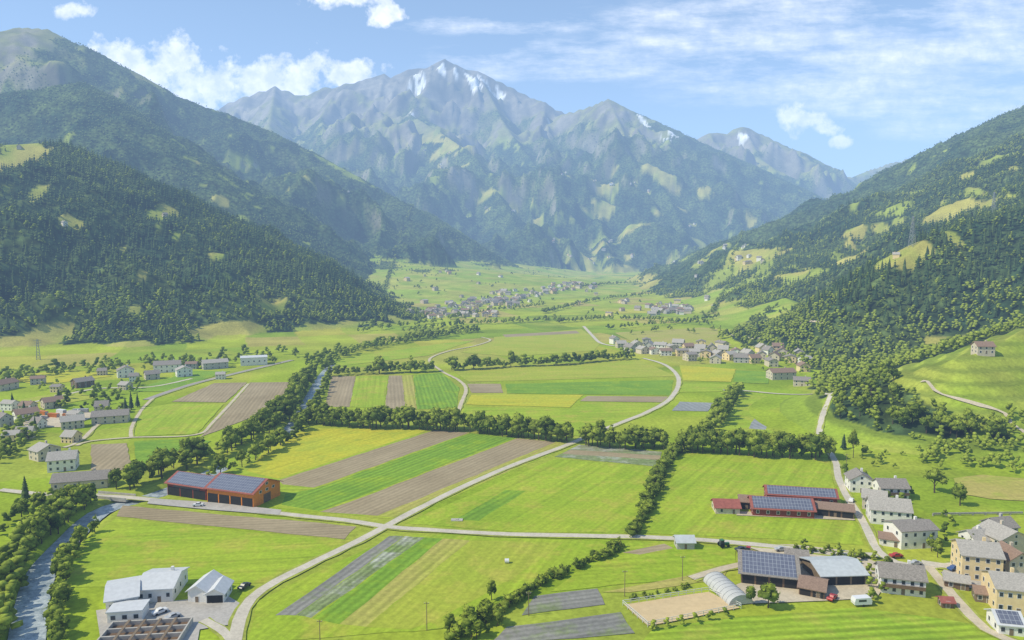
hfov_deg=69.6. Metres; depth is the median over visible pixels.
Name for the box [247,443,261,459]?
leafy tree
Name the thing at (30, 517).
leafy tree
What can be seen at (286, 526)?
ploughed field
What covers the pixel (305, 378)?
leafy tree
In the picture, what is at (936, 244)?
conifer
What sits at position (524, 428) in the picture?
leafy tree
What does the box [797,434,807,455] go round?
leafy tree
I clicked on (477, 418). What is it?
leafy tree
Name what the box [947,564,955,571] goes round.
parked car
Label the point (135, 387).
road
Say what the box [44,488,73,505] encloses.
leafy tree
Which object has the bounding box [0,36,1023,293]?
mountain forest
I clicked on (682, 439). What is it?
leafy tree
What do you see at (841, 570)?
barn
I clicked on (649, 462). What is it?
vegetable field
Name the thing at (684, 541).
shed
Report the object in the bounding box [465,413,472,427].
leafy tree
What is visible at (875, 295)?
conifer
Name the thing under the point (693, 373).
crop field
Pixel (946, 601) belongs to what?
shed
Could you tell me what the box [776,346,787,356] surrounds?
village house
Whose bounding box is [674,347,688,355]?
village house
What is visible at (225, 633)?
path
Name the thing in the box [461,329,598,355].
meadow
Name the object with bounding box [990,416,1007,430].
leafy tree
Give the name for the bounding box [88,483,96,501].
leafy tree
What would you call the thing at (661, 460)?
shrub
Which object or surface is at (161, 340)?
conifer
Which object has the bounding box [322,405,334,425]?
leafy tree
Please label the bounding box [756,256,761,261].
village house
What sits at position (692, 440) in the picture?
leafy tree
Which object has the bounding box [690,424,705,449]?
leafy tree
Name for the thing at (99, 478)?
house
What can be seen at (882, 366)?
leafy tree
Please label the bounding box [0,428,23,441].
hamlet house
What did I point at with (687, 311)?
village house
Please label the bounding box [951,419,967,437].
leafy tree
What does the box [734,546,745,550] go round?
parked car
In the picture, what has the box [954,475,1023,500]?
dry field
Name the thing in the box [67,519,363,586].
meadow
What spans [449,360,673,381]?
meadow
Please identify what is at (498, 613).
leafy tree
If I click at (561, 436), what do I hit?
leafy tree
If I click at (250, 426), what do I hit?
leafy tree
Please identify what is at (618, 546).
shrub
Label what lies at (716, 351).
village house
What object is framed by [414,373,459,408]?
crop field
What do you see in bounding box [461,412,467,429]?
leafy tree
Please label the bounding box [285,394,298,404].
leafy tree
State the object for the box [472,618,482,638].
leafy tree
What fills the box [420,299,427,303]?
village house
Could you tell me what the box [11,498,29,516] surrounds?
leafy tree
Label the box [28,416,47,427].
hamlet house
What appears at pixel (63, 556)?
leafy tree
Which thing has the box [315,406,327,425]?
leafy tree
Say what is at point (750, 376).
crop field
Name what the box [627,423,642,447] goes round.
leafy tree
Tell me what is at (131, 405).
conifer
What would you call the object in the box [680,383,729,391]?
meadow
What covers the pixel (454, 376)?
verge
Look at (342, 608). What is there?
crop field
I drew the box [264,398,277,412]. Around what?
leafy tree
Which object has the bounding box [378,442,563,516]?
stubble field
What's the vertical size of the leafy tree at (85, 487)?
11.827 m
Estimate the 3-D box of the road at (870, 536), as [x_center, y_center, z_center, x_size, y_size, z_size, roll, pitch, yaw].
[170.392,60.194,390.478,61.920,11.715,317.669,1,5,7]
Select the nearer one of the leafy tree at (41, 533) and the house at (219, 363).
the leafy tree at (41, 533)
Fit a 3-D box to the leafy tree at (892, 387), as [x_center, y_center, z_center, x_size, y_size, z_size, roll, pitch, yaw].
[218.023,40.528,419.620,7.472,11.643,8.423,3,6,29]
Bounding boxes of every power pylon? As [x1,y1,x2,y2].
[33,339,40,359]
[908,216,915,245]
[991,192,996,211]
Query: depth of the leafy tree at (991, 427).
368.26 m
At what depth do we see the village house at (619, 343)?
803.26 m
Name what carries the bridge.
on the ground at (468, 106)
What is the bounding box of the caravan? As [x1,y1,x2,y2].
[851,594,871,606]
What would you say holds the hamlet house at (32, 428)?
on the ground at (468, 106)
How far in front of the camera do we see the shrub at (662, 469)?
333.87 m
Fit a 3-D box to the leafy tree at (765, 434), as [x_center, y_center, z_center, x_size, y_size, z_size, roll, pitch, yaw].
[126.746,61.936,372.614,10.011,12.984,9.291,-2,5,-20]
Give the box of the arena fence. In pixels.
[622,587,741,626]
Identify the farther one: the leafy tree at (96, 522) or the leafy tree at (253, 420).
the leafy tree at (253, 420)
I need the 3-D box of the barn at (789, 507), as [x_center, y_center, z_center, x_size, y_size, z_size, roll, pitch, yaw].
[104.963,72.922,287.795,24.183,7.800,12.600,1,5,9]
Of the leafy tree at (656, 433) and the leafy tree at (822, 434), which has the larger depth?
the leafy tree at (656, 433)
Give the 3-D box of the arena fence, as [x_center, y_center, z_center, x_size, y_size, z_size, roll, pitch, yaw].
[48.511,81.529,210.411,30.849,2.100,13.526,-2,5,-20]
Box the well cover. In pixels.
[451,518,462,520]
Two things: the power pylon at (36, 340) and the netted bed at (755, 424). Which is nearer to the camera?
the netted bed at (755, 424)
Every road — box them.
[0,488,877,555]
[35,378,192,401]
[230,358,680,639]
[583,326,613,345]
[743,390,949,567]
[921,560,950,567]
[925,566,1015,639]
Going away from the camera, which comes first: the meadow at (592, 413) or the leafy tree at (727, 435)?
the leafy tree at (727, 435)
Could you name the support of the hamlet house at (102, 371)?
on the meadow at (67, 376)
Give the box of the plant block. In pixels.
[105,599,149,623]
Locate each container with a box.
[39,410,48,414]
[47,412,59,417]
[56,409,66,413]
[72,408,88,412]
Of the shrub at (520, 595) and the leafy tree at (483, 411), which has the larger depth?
the leafy tree at (483, 411)
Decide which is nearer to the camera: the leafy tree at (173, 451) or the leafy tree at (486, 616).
the leafy tree at (486, 616)
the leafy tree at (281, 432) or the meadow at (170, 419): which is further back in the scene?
the meadow at (170, 419)
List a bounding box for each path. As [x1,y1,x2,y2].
[64,424,98,446]
[77,384,248,444]
[129,398,153,436]
[199,618,236,639]
[428,337,490,410]
[688,563,737,579]
[920,380,1023,431]
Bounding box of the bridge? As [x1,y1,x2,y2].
[97,491,135,501]
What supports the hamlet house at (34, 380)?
on the meadow at (67, 376)
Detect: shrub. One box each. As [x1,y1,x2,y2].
[444,620,463,639]
[497,604,507,611]
[500,593,517,607]
[511,591,521,602]
[515,584,531,596]
[516,589,523,599]
[523,582,534,591]
[534,574,547,582]
[536,574,544,586]
[547,567,560,577]
[551,565,566,575]
[559,563,570,571]
[572,557,586,568]
[593,550,601,559]
[600,548,609,558]
[603,546,614,554]
[606,539,616,549]
[615,540,625,551]
[624,520,641,532]
[627,524,638,536]
[635,516,641,523]
[637,511,649,521]
[638,491,652,499]
[638,500,652,512]
[638,503,646,512]
[639,498,654,509]
[645,485,657,498]
[646,474,665,488]
[647,482,662,493]
[647,488,656,497]
[649,466,666,472]
[649,468,661,475]
[655,457,667,467]
[664,444,679,454]
[667,444,682,450]
[668,444,677,458]
[807,545,817,551]
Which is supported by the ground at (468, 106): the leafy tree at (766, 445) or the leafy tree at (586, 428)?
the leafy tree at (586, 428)
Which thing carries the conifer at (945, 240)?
on the ground at (468, 106)
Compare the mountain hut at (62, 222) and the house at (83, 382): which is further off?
the mountain hut at (62, 222)
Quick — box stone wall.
[932,511,1022,515]
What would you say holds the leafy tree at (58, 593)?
on the ground at (468, 106)
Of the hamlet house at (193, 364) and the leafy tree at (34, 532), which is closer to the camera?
the leafy tree at (34, 532)
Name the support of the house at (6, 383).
on the ground at (468, 106)
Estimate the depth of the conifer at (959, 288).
751.80 m
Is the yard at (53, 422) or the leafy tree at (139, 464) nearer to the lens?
the leafy tree at (139, 464)
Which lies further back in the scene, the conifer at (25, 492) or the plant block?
the conifer at (25, 492)
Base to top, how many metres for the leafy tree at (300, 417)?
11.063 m
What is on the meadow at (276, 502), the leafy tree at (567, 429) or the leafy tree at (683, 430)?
the leafy tree at (567, 429)
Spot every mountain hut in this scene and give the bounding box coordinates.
[60,220,67,226]
[892,252,899,258]
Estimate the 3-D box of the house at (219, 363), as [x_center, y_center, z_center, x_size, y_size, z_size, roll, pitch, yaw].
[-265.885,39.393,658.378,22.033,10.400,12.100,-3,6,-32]
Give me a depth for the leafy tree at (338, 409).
434.40 m
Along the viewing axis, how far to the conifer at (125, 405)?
470.08 m
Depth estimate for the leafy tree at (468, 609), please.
196.94 m
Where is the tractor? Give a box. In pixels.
[717,539,729,547]
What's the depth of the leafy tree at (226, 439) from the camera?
372.29 m
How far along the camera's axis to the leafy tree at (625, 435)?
378.08 m
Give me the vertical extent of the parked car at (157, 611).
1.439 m
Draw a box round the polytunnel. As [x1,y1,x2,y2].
[703,571,752,604]
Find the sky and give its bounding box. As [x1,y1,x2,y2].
[0,0,1023,177]
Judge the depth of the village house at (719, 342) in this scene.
803.91 m
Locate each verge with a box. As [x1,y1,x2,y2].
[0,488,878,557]
[37,378,190,400]
[63,424,100,447]
[73,385,246,445]
[128,399,153,436]
[143,360,293,399]
[199,617,229,639]
[228,358,681,639]
[427,337,491,414]
[582,326,614,345]
[686,562,737,580]
[724,390,949,562]
[921,559,954,570]
[926,568,1018,639]
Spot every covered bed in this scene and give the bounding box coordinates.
[276,536,403,614]
[494,612,633,639]
[522,588,603,614]
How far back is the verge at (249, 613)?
263.50 m
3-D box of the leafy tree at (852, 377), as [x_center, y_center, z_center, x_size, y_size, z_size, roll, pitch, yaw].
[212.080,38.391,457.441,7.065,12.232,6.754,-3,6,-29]
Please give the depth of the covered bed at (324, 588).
229.55 m
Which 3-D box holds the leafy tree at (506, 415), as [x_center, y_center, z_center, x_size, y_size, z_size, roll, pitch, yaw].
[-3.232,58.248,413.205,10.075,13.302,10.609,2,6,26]
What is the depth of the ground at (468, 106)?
1512.40 m
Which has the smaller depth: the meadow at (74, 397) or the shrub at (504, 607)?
the shrub at (504, 607)
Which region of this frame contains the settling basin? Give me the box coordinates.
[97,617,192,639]
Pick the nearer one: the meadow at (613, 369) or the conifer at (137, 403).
the conifer at (137, 403)
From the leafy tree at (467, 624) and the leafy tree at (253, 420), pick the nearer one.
the leafy tree at (467, 624)
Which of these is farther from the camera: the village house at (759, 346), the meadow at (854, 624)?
the village house at (759, 346)
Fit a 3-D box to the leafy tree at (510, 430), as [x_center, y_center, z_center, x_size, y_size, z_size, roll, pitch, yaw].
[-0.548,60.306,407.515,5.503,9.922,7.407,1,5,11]
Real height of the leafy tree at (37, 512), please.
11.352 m
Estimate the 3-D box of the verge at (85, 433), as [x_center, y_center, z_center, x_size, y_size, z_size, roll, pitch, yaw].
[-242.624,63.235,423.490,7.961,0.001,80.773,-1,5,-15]
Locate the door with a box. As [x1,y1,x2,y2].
[1009,628,1013,635]
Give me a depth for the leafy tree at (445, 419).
418.63 m
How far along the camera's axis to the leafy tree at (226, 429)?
383.36 m
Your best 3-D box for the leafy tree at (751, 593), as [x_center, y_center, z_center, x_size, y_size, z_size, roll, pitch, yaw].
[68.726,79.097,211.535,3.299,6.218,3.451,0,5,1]
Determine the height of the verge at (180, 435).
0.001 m
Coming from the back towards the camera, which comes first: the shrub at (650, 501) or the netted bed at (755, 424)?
the netted bed at (755, 424)
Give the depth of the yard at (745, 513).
282.78 m
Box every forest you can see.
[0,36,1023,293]
[0,129,1023,351]
[0,133,1023,636]
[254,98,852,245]
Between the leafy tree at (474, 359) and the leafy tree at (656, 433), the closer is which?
the leafy tree at (656, 433)
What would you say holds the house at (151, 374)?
on the ground at (468, 106)
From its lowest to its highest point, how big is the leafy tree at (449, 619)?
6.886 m
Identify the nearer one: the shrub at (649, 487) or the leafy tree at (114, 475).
the shrub at (649, 487)
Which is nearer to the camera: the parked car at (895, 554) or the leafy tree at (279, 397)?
the parked car at (895, 554)
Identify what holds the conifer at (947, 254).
on the ground at (468, 106)
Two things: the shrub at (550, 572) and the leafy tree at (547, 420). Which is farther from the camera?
the leafy tree at (547, 420)
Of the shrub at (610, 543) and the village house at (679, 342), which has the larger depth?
the village house at (679, 342)
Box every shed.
[672,535,696,548]
[710,498,741,513]
[737,494,754,509]
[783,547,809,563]
[797,574,828,598]
[814,501,855,518]
[877,531,899,547]
[935,596,956,608]
[941,572,971,590]
[970,584,988,602]
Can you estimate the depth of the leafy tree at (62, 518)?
267.36 m
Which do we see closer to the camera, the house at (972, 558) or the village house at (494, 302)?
the house at (972, 558)
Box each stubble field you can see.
[340,539,469,626]
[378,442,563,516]
[402,375,416,408]
[605,571,726,591]
[616,328,730,344]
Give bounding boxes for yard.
[23,410,90,426]
[96,596,238,639]
[148,498,280,514]
[736,544,880,602]
[737,511,854,519]
[943,570,980,587]
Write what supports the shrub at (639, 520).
on the meadow at (566, 496)
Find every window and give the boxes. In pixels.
[110,615,115,620]
[121,614,127,619]
[133,614,138,618]
[1000,626,1005,631]
[1017,628,1022,633]
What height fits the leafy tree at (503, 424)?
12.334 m
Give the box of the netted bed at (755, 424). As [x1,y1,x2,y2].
[749,419,766,429]
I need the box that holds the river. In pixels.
[8,365,334,639]
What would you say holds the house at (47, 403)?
on the ground at (468, 106)
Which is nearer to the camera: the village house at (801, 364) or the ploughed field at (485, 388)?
the ploughed field at (485, 388)
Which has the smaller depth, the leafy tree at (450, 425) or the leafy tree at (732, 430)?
the leafy tree at (732, 430)
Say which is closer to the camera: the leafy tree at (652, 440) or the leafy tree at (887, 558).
the leafy tree at (887, 558)
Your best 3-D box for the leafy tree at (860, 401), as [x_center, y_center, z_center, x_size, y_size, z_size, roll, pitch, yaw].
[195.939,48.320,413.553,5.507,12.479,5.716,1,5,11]
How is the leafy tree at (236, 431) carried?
on the ground at (468, 106)
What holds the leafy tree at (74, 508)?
on the ground at (468, 106)
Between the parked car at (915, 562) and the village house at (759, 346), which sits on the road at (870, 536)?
the parked car at (915, 562)
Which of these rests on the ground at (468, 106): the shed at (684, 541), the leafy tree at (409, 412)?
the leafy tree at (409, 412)
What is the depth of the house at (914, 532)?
252.43 m
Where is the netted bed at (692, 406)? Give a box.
[672,402,712,410]
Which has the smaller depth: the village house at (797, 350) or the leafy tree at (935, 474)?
the leafy tree at (935, 474)
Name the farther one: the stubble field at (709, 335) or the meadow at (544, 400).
the stubble field at (709, 335)
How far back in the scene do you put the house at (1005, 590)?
206.90 m
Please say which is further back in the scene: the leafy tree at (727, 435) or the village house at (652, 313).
the village house at (652, 313)
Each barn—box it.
[164,471,214,499]
[203,473,283,506]
[737,549,800,588]
[747,495,816,518]
[762,484,839,502]
[799,556,869,584]
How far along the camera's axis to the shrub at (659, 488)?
308.27 m
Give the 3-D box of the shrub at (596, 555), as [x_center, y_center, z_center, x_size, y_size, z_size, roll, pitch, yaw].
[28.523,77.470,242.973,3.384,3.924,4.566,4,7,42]
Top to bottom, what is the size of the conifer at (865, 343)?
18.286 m
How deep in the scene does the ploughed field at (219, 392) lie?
536.02 m
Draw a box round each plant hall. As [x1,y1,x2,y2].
[103,575,141,614]
[139,566,189,602]
[185,569,222,602]
[203,575,233,602]
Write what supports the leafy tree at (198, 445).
on the ground at (468, 106)
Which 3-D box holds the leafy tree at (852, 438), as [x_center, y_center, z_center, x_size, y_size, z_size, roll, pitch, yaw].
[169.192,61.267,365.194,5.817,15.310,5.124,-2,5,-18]
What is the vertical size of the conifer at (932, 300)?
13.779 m
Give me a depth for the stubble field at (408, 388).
548.39 m
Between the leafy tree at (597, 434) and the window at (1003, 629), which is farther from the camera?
the leafy tree at (597, 434)
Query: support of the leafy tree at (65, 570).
on the meadow at (114, 549)
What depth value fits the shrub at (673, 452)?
364.49 m
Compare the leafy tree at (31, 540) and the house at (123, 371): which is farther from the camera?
the house at (123, 371)
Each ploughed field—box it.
[90,443,130,469]
[117,505,355,538]
[172,382,246,401]
[201,382,288,436]
[280,430,468,487]
[321,438,554,515]
[326,376,355,406]
[385,375,404,408]
[467,384,502,392]
[504,331,578,336]
[562,450,660,459]
[581,396,666,401]
[622,544,671,553]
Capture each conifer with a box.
[5,303,9,314]
[5,317,10,328]
[20,476,30,498]
[27,278,31,291]
[67,261,72,271]
[123,397,127,408]
[128,391,133,409]
[134,395,139,406]
[158,330,163,342]
[836,291,840,304]
[840,434,846,449]
[847,347,852,358]
[852,290,856,301]
[859,266,863,278]
[863,336,868,350]
[867,277,871,290]
[873,287,878,299]
[883,312,890,326]
[897,273,900,285]
[897,306,902,317]
[901,264,906,276]
[906,292,912,304]
[914,295,918,307]
[924,246,928,259]
[924,297,930,311]
[929,293,934,304]
[931,247,934,257]
[933,236,938,247]
[941,229,945,242]
[941,296,947,308]
[942,234,947,244]
[944,282,948,292]
[945,245,948,258]
[951,262,955,274]
[956,280,961,291]
[965,265,971,278]
[971,259,977,274]
[977,291,981,303]
[984,266,988,279]
[984,301,989,312]
[992,305,997,317]
[996,243,1000,257]
[999,286,1004,300]
[1006,270,1011,281]
[1015,242,1021,255]
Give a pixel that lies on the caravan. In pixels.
(864, 600)
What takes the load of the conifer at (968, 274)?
on the ground at (468, 106)
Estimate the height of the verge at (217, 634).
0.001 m
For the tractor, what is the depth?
252.45 m
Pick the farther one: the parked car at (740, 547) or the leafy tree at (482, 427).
the leafy tree at (482, 427)
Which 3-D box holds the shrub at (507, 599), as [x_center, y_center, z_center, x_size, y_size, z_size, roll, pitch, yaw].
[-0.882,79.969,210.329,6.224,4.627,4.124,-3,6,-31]
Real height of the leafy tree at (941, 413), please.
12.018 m
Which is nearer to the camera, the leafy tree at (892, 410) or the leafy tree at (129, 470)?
the leafy tree at (129, 470)
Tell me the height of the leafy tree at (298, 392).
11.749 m
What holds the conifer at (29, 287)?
on the ground at (468, 106)
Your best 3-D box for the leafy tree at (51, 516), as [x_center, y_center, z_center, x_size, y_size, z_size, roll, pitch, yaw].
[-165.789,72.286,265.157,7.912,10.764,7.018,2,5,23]
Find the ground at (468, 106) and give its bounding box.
[0,28,1023,639]
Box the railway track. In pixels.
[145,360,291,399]
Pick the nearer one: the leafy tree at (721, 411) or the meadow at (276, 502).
the meadow at (276, 502)
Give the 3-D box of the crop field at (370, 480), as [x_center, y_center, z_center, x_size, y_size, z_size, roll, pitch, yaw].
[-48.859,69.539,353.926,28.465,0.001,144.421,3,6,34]
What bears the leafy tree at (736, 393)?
on the meadow at (740, 415)
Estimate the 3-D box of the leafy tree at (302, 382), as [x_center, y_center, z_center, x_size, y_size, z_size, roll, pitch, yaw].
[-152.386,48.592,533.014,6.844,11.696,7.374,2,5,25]
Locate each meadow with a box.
[10,370,108,385]
[17,391,92,407]
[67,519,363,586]
[135,403,223,435]
[226,427,571,518]
[247,428,426,478]
[248,534,605,639]
[335,340,473,365]
[350,376,388,406]
[366,540,562,628]
[406,459,651,533]
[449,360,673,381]
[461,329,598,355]
[463,402,658,435]
[466,395,582,406]
[552,541,735,590]
[644,608,1023,639]
[645,452,863,544]
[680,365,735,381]
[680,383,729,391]
[718,394,773,432]
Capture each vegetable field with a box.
[297,536,424,617]
[555,445,661,465]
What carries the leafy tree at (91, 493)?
on the ground at (468, 106)
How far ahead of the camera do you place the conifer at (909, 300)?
753.38 m
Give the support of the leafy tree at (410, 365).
on the ground at (468, 106)
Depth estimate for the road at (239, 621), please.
262.48 m
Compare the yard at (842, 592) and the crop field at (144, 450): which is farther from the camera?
the crop field at (144, 450)
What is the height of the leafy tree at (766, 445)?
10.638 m
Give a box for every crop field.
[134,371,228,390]
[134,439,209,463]
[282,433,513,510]
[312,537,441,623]
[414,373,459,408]
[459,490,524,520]
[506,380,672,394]
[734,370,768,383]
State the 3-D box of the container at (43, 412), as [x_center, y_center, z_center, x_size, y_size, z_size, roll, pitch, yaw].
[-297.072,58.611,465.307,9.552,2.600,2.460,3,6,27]
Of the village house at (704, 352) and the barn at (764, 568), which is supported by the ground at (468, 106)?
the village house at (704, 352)
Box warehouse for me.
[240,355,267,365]
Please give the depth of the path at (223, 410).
431.74 m
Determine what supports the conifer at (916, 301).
on the ground at (468, 106)
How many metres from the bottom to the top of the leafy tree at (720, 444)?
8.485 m
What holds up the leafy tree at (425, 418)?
on the meadow at (308, 448)
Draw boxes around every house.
[0,377,19,391]
[0,399,19,410]
[0,410,14,426]
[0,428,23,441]
[11,406,39,420]
[14,425,36,438]
[17,400,38,408]
[27,440,60,461]
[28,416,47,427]
[29,375,46,384]
[39,395,63,409]
[45,448,79,472]
[49,383,64,392]
[49,468,111,490]
[59,413,84,429]
[59,429,82,442]
[65,409,83,415]
[69,376,94,387]
[90,408,130,424]
[93,399,110,410]
[96,367,107,374]
[116,364,134,377]
[117,380,133,389]
[128,373,139,381]
[143,369,160,379]
[152,359,181,372]
[175,365,192,376]
[185,360,198,368]
[201,358,228,369]
[215,371,225,379]
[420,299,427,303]
[427,313,436,318]
[491,300,498,305]
[609,335,619,343]
[614,340,626,347]
[623,342,636,351]
[630,339,643,345]
[634,305,641,310]
[635,345,648,353]
[642,337,650,344]
[644,340,653,347]
[645,303,653,307]
[647,311,655,316]
[649,346,658,354]
[653,341,667,347]
[659,347,672,355]
[663,309,669,313]
[665,343,678,351]
[667,307,675,312]
[671,338,684,346]
[674,299,680,303]
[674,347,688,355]
[681,342,693,348]
[683,351,697,360]
[684,309,691,313]
[689,348,699,356]
[694,343,706,350]
[696,339,705,343]
[700,349,711,357]
[707,343,716,350]
[709,353,721,363]
[711,349,722,356]
[715,340,728,346]
[717,344,728,351]
[721,350,736,360]
[730,347,740,352]
[733,352,749,362]
[740,348,754,353]
[748,353,761,363]
[754,342,764,351]
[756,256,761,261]
[757,350,766,359]
[761,345,774,354]
[764,357,778,366]
[765,367,796,379]
[768,350,780,360]
[771,342,783,349]
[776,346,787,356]
[784,353,795,362]
[792,376,810,386]
[794,348,803,353]
[795,360,810,371]
[797,355,812,364]
[843,468,872,492]
[861,487,887,508]
[865,495,913,524]
[871,475,910,498]
[873,560,928,597]
[881,516,939,549]
[949,537,1005,580]
[957,525,991,541]
[970,340,996,355]
[972,519,1023,552]
[979,513,1020,530]
[981,567,1023,615]
[984,608,1023,636]
[999,540,1023,572]
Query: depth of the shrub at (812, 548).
248.85 m
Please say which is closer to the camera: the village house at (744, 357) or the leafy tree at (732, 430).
the leafy tree at (732, 430)
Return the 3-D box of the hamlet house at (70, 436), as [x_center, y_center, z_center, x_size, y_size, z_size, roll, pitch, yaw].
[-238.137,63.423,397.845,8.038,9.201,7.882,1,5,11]
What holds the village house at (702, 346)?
on the ground at (468, 106)
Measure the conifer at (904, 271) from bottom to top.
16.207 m
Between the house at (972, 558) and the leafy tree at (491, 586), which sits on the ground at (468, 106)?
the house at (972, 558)
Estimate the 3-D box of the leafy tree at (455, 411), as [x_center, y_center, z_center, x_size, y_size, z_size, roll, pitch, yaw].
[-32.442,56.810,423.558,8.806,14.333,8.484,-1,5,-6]
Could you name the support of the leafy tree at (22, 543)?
on the ground at (468, 106)
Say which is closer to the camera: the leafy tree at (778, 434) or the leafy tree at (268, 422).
the leafy tree at (778, 434)
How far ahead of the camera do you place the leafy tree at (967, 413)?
376.81 m
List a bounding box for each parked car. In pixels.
[151,607,168,615]
[164,612,181,617]
[192,502,203,506]
[237,582,250,589]
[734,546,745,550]
[774,546,783,551]
[826,593,837,601]
[889,552,903,557]
[911,559,922,564]
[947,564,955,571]
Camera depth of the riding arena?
210.19 m
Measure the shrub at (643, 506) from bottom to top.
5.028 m
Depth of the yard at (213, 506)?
293.74 m
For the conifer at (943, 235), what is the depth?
839.29 m
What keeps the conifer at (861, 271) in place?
on the ground at (468, 106)
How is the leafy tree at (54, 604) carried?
on the ground at (468, 106)
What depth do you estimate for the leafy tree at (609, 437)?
382.62 m
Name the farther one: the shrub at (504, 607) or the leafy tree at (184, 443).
the leafy tree at (184, 443)
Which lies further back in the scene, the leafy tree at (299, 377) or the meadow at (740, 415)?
the leafy tree at (299, 377)
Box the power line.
[909,192,1004,225]
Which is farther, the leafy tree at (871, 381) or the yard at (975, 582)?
the leafy tree at (871, 381)
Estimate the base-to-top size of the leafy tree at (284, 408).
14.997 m
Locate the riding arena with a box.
[624,592,738,624]
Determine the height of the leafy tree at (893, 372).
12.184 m
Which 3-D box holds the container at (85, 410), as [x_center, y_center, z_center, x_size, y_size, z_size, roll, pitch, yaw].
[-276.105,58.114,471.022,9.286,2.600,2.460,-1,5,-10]
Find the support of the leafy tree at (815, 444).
on the meadow at (698, 483)
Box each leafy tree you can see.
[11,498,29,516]
[15,548,31,561]
[16,517,34,534]
[16,540,26,549]
[18,533,38,551]
[19,545,29,562]
[25,518,46,540]
[27,514,38,519]
[28,490,46,507]
[31,529,40,544]
[33,509,43,519]
[34,516,48,543]
[37,504,49,511]
[41,507,60,534]
[42,597,66,617]
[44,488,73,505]
[45,610,61,621]
[45,613,70,630]
[46,582,60,594]
[46,625,59,639]
[49,510,66,533]
[49,559,64,574]
[49,626,68,639]
[50,496,75,524]
[50,582,73,596]
[50,585,72,601]
[51,550,73,566]
[52,585,65,599]
[55,541,72,554]
[56,561,73,580]
[63,484,75,491]
[63,501,77,521]
[67,487,87,504]
[69,530,86,542]
[73,524,85,544]
[76,483,91,509]
[85,485,93,505]
[86,514,99,532]
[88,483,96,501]
[108,468,121,488]
[121,463,139,489]
[122,469,143,486]
[128,460,146,472]
[131,459,146,483]
[146,450,178,478]
[148,447,160,474]
[160,446,170,470]
[169,448,179,467]
[178,437,192,465]
[178,449,193,469]
[188,436,207,463]
[211,454,227,472]
[219,435,231,452]
[222,425,232,434]
[224,429,240,450]
[233,428,242,446]
[235,449,246,466]
[238,420,261,440]
[238,427,248,444]
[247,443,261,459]
[248,417,259,438]
[250,438,262,457]
[253,407,271,418]
[257,408,269,427]
[258,432,274,452]
[261,417,275,432]
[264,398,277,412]
[270,434,276,450]
[271,412,279,429]
[272,426,289,444]
[274,395,283,400]
[275,399,294,413]
[282,389,293,396]
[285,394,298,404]
[285,400,294,420]
[287,385,294,394]
[291,405,301,420]
[293,413,305,423]
[294,389,303,396]
[295,374,303,381]
[296,384,303,392]
[298,379,305,387]
[298,408,310,418]
[299,369,311,378]
[300,375,308,387]
[305,407,312,423]
[306,399,315,407]
[311,403,318,422]
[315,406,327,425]
[316,401,329,423]
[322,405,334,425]
[329,409,339,426]
[330,406,342,424]
[340,405,347,424]
[342,409,355,427]
[353,407,361,418]
[356,408,365,427]
[361,408,377,428]
[369,407,384,428]
[372,356,384,373]
[377,405,385,426]
[380,405,392,426]
[390,406,399,426]
[394,412,407,429]
[396,405,405,427]
[400,404,415,428]
[406,355,415,372]
[413,414,423,429]
[416,410,426,427]
[421,413,430,430]
[428,410,439,430]
[431,407,440,428]
[432,411,442,429]
[439,412,451,430]
[443,356,457,369]
[443,407,450,428]
[443,613,454,630]
[447,416,456,430]
[449,406,461,429]
[451,416,463,431]
[459,604,474,617]
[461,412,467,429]
[461,613,483,636]
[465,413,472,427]
[469,353,479,368]
[471,412,485,433]
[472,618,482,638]
[475,410,485,430]
[476,598,493,621]
[476,605,493,623]
[478,418,487,433]
[483,417,495,434]
[486,578,496,599]
[493,606,505,625]
[496,417,507,436]
[497,413,510,434]
[506,420,513,436]
[508,350,515,366]
[510,413,525,436]
[517,421,529,437]
[525,416,532,436]
[527,419,537,438]
[530,420,545,439]
[535,415,556,440]
[546,424,552,440]
[552,423,563,441]
[557,426,565,441]
[562,423,573,442]
[576,423,594,446]
[579,433,589,444]
[587,425,605,446]
[596,419,607,444]
[603,424,617,447]
[615,428,634,448]
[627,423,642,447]
[637,426,648,446]
[639,433,649,448]
[648,426,660,446]
[648,430,656,448]
[659,432,667,449]
[675,433,687,452]
[677,428,689,448]
[687,432,699,452]
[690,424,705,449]
[697,431,712,452]
[700,417,714,431]
[705,429,718,436]
[707,435,721,452]
[710,401,719,410]
[713,397,723,402]
[714,405,728,423]
[716,428,724,451]
[716,439,726,453]
[718,399,731,412]
[722,430,734,454]
[727,389,736,402]
[728,427,747,455]
[731,426,744,452]
[733,390,738,403]
[744,433,752,455]
[745,585,755,603]
[748,429,762,457]
[757,581,779,607]
[759,438,773,457]
[760,429,769,453]
[768,434,779,455]
[772,431,786,455]
[772,439,778,457]
[778,433,799,458]
[779,447,787,457]
[788,438,800,455]
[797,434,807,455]
[802,431,821,456]
[804,433,829,459]
[818,431,833,456]
[822,435,838,458]
[835,390,848,402]
[835,403,846,416]
[847,429,859,457]
[848,372,858,385]
[856,395,865,416]
[862,372,877,391]
[862,390,869,398]
[865,395,875,407]
[866,377,879,396]
[878,362,886,380]
[883,554,892,561]
[885,405,900,423]
[888,362,900,380]
[888,381,900,398]
[896,406,910,427]
[906,401,924,411]
[907,401,921,423]
[919,415,934,433]
[922,467,948,492]
[926,533,935,550]
[933,408,947,424]
[933,538,943,557]
[940,414,961,433]
[950,482,967,505]
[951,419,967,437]
[962,408,975,429]
[966,416,976,434]
[982,420,1002,435]
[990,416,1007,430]
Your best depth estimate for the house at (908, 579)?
218.20 m
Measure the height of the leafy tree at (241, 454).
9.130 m
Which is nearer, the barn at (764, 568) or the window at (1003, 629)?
the window at (1003, 629)
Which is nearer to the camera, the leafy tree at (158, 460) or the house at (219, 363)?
the leafy tree at (158, 460)

